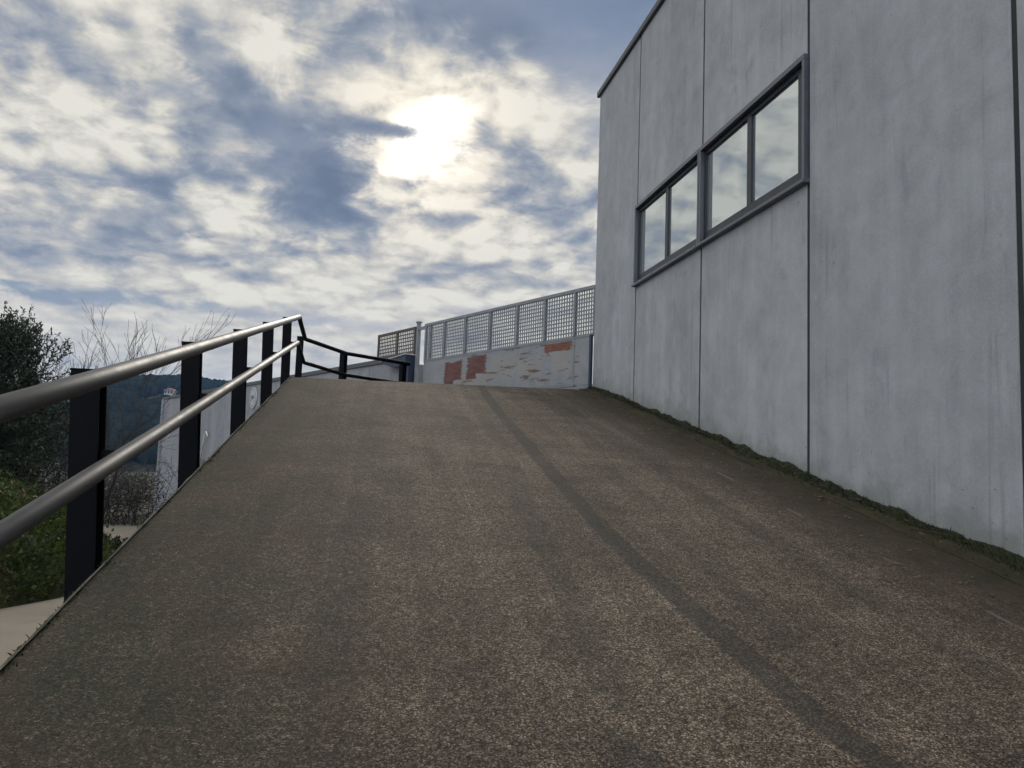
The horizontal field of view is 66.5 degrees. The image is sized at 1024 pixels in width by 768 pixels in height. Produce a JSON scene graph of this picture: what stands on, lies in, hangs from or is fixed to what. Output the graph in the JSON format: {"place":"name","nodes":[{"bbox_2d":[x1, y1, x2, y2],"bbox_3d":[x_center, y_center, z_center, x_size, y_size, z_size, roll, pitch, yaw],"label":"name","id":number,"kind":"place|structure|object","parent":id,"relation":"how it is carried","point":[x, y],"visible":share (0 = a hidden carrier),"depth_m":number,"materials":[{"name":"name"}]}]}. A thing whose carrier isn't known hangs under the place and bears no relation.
{"place":"outdoors","nodes":[
{"label":"outdoors","id":0,"kind":"place"},
{"bbox_2d":[0,477,116,608],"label":"bank","id":1,"kind":"structure","parent":0,"point":[11,603],"depth_m":10.72,"materials":[{"name":"plant"}]},
{"bbox_2d":[0,300,73,492],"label":"evergreen tree","id":2,"kind":"object","parent":1,"relation":"on","point":[16,352],"visible":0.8,"depth_m":15.33,"materials":[{"name":"green plant"}]},
{"bbox_2d":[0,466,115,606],"bbox_3d":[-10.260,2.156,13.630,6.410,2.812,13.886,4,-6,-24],"label":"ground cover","id":3,"kind":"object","parent":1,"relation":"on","point":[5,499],"visible":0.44,"depth_m":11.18,"materials":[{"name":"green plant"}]},
{"bbox_2d":[9,354,177,492],"bbox_3d":[-11.469,1.755,20.485,4.455,4.979,5.417,-2,-7,39],"label":"bare shrub","id":4,"kind":"object","parent":1,"relation":"on","point":[65,447],"visible":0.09,"depth_m":20.65,"materials":[{"name":"brown plant"}]},
{"bbox_2d":[105,533,127,551],"bbox_3d":[-8.278,3.367,16.134,1.642,0.555,2.334,3,-6,-11],"label":"shrub","id":5,"kind":"object","parent":1,"relation":"on","point":[118,542],"visible":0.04,"depth_m":16.12,"materials":[{"name":"green plant"}]},
{"bbox_2d":[0,523,141,665],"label":"road","id":6,"kind":"structure","parent":0,"point":[18,624],"depth_m":9.25,"materials":[{"name":"grey concrete"}]},
{"bbox_2d":[13,469,155,606],"bbox_3d":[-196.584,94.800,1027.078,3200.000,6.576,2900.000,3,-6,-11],"label":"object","id":7,"kind":"structure","parent":0,"point":[139,513],"depth_m":53.67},
{"bbox_2d":[0,415,68,506],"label":"evergreen tree","id":8,"kind":"object","parent":7,"relation":"on","point":[38,474],"visible":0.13,"depth_m":17.40,"materials":[{"name":"green plant"}]},
{"bbox_2d":[3,363,96,484],"bbox_3d":[-11.258,1.202,18.091,2.706,5.347,3.171,3,-6,-11],"label":"bare tree","id":9,"kind":"object","parent":7,"relation":"on","point":[42,420],"visible":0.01,"depth_m":18.20,"materials":[{"name":"brown plant"}]},
{"bbox_2d":[25,422,159,522],"bbox_3d":[-13.656,2.699,25.242,4.219,4.307,3.717,3,-6,-11],"label":"bare tree","id":10,"kind":"object","parent":7,"relation":"on","point":[125,476],"visible":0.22,"depth_m":25.99,"materials":[{"name":"brown plant"}]},
{"bbox_2d":[29,415,167,508],"bbox_3d":[-11.888,2.538,21.687,2.433,3.829,3.936,-3,-7,42],"label":"bare tree","id":11,"kind":"object","parent":7,"relation":"on","point":[66,473],"visible":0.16,"depth_m":22.07,"materials":[{"name":"brown plant"}]},
{"bbox_2d":[41,337,167,449],"bbox_3d":[-10.666,1.421,19.735,4.182,5.505,2.127,-2,-7,39],"label":"bare tree","id":12,"kind":"object","parent":7,"relation":"on","point":[107,413],"visible":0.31,"depth_m":19.60,"materials":[{"name":"brown plant"}]},
{"bbox_2d":[5,434,204,525],"bbox_3d":[-18.004,3.513,30.250,13.282,3.888,6.899,3,-6,-11],"label":"bramble thicket","id":13,"kind":"object","parent":7,"relation":"on","point":[130,495],"visible":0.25,"depth_m":30.24,"materials":[{"name":"brown plant"}]},
{"bbox_2d":[81,298,234,515],"bbox_3d":[-10.417,1.000,22.052,4.287,6.939,2.740,3,-6,-11],"label":"bare tree","id":14,"kind":"object","parent":7,"relation":"on","point":[123,423],"visible":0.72,"depth_m":21.63,"materials":[{"name":"brown plant"}]},
{"bbox_2d":[153,357,592,511],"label":"wall","id":15,"kind":"structure","parent":7,"relation":"on","point":[215,419],"depth_m":35.36,"materials":[{"name":"grey concrete"}]},
{"bbox_2d":[200,431,207,462],"bbox_3d":[-14.481,3.508,36.438,0.211,2.632,1.521,6,-7,-36],"label":"pipe frame","id":16,"kind":"object","parent":15,"relation":"attached to","point":[206,433],"visible":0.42,"depth_m":36.38,"materials":[{"name":"white paint"}]},
{"bbox_2d":[249,387,257,407],"bbox_3d":[-10.393,0.554,31.390,0.052,0.840,0.840,6,-7,-36],"label":"round sign","id":17,"kind":"object","parent":15,"relation":"attached to","point":[253,397],"visible":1,"depth_m":31.32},
{"bbox_2d":[377,327,416,357],"bbox_3d":[-3.248,-1.068,21.861,0.054,0.832,2.200,6,-7,-36],"label":"lattice screen","id":18,"kind":"object","parent":15,"relation":"on","point":[397,339],"visible":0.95,"depth_m":21.78,"materials":[{"name":"paint"}]},
{"bbox_2d":[0,377,1023,767],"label":"ramp","id":19,"kind":"structure","parent":7,"relation":"on","point":[322,573],"depth_m":3.74,"materials":[{"name":"asphalt"}]},
{"bbox_2d":[1,392,276,673],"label":"edge moss","id":20,"kind":"object","parent":19,"relation":"on","point":[47,624],"visible":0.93,"depth_m":3.55,"materials":[{"name":"green plant"}]},
{"bbox_2d":[0,314,409,601],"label":"ramp railing","id":21,"kind":"object","parent":19,"relation":"on","point":[93,463],"visible":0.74,"depth_m":4.08,"materials":[{"name":"metal"}]},
{"bbox_2d":[380,353,414,381],"bbox_3d":[-3.142,0.164,21.290,0.370,1.860,1.450,6,-7,-36],"label":"navy shelter","id":22,"kind":"object","parent":19,"relation":"on","point":[407,357],"visible":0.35,"depth_m":20.82,"materials":[{"name":"paint"}]},
{"bbox_2d":[414,321,424,382],"bbox_3d":[-2.446,-0.314,20.650,0.130,2.740,0.425,6,-7,-36],"label":"gate post","id":23,"kind":"object","parent":19,"relation":"on","point":[417,351],"visible":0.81,"depth_m":20.78,"materials":[{"name":"grey metal"}]},
{"bbox_2d":[423,285,594,388],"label":"wall with exposed brick","id":24,"kind":"structure","parent":19,"relation":"on","point":[558,362],"depth_m":17.16,"materials":[{"name":"grey paint"}]},
{"bbox_2d":[588,334,592,386],"bbox_3d":[1.519,-0.362,15.104,0.075,1.200,0.075,6,-7,-36],"label":"gate jamb","id":25,"kind":"object","parent":19,"relation":"on","point":[590,360],"visible":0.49,"depth_m":15.10,"materials":[{"name":"blue paint"}]},
{"bbox_2d":[552,388,1016,608],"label":"fallen leaves","id":26,"kind":"object","parent":19,"relation":"on","point":[918,575],"visible":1,"depth_m":6.09,"materials":[{"name":"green plant"}]},
{"bbox_2d":[574,385,1023,576],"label":"moss","id":27,"kind":"object","parent":19,"relation":"on","point":[1007,557],"visible":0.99,"depth_m":6.90,"materials":[{"name":"green plant"}]},
{"bbox_2d":[578,389,1023,586],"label":"kerb","id":28,"kind":"structure","parent":19,"relation":"on","point":[998,569],"depth_m":6.27,"materials":[{"name":"soil"},{"name":"grass"},{"name":"moss"}]},
{"bbox_2d":[593,0,1023,556],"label":"concrete building","id":29,"kind":"structure","parent":7,"relation":"on","point":[810,240],"depth_m":7.43,"materials":[{"name":"concrete"}]},
{"bbox_2d":[631,149,700,286],"bbox_3d":[2.296,-2.386,11.717,0.140,1.375,2.533,3,-6,-11],"label":"window","id":30,"kind":"structure","parent":29,"relation":"in","point":[666,219],"depth_m":11.68,"materials":[{"name":"glass"}]},
{"bbox_2d":[696,53,809,247],"bbox_3d":[2.777,-2.607,9.198,0.140,1.375,2.575,3,-6,-11],"label":"window","id":31,"kind":"structure","parent":29,"relation":"in","point":[760,157],"depth_m":9.04,"materials":[{"name":"glass"}]},
{"bbox_2d":[11,393,163,471],"bbox_3d":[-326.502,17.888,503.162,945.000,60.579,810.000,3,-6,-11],"label":"hill","id":32,"kind":"structure","parent":0,"point":[150,465],"depth_m":218.46,"materials":[{"name":"green plant"}]},
{"bbox_2d":[1,374,230,463],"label":"wood","id":33,"kind":"object","parent":32,"relation":"on","point":[149,453],"visible":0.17,"depth_m":321.69,"materials":[{"name":"green plant"}]},
{"bbox_2d":[164,388,176,395],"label":"house","id":34,"kind":"structure","parent":32,"relation":"on","point":[167,391],"depth_m":402.64,"materials":[{"name":"tile"}]},
{"bbox_2d":[0,0,656,383],"label":"sky","id":35,"kind":"structure","parent":0,"point":[362,170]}
]}

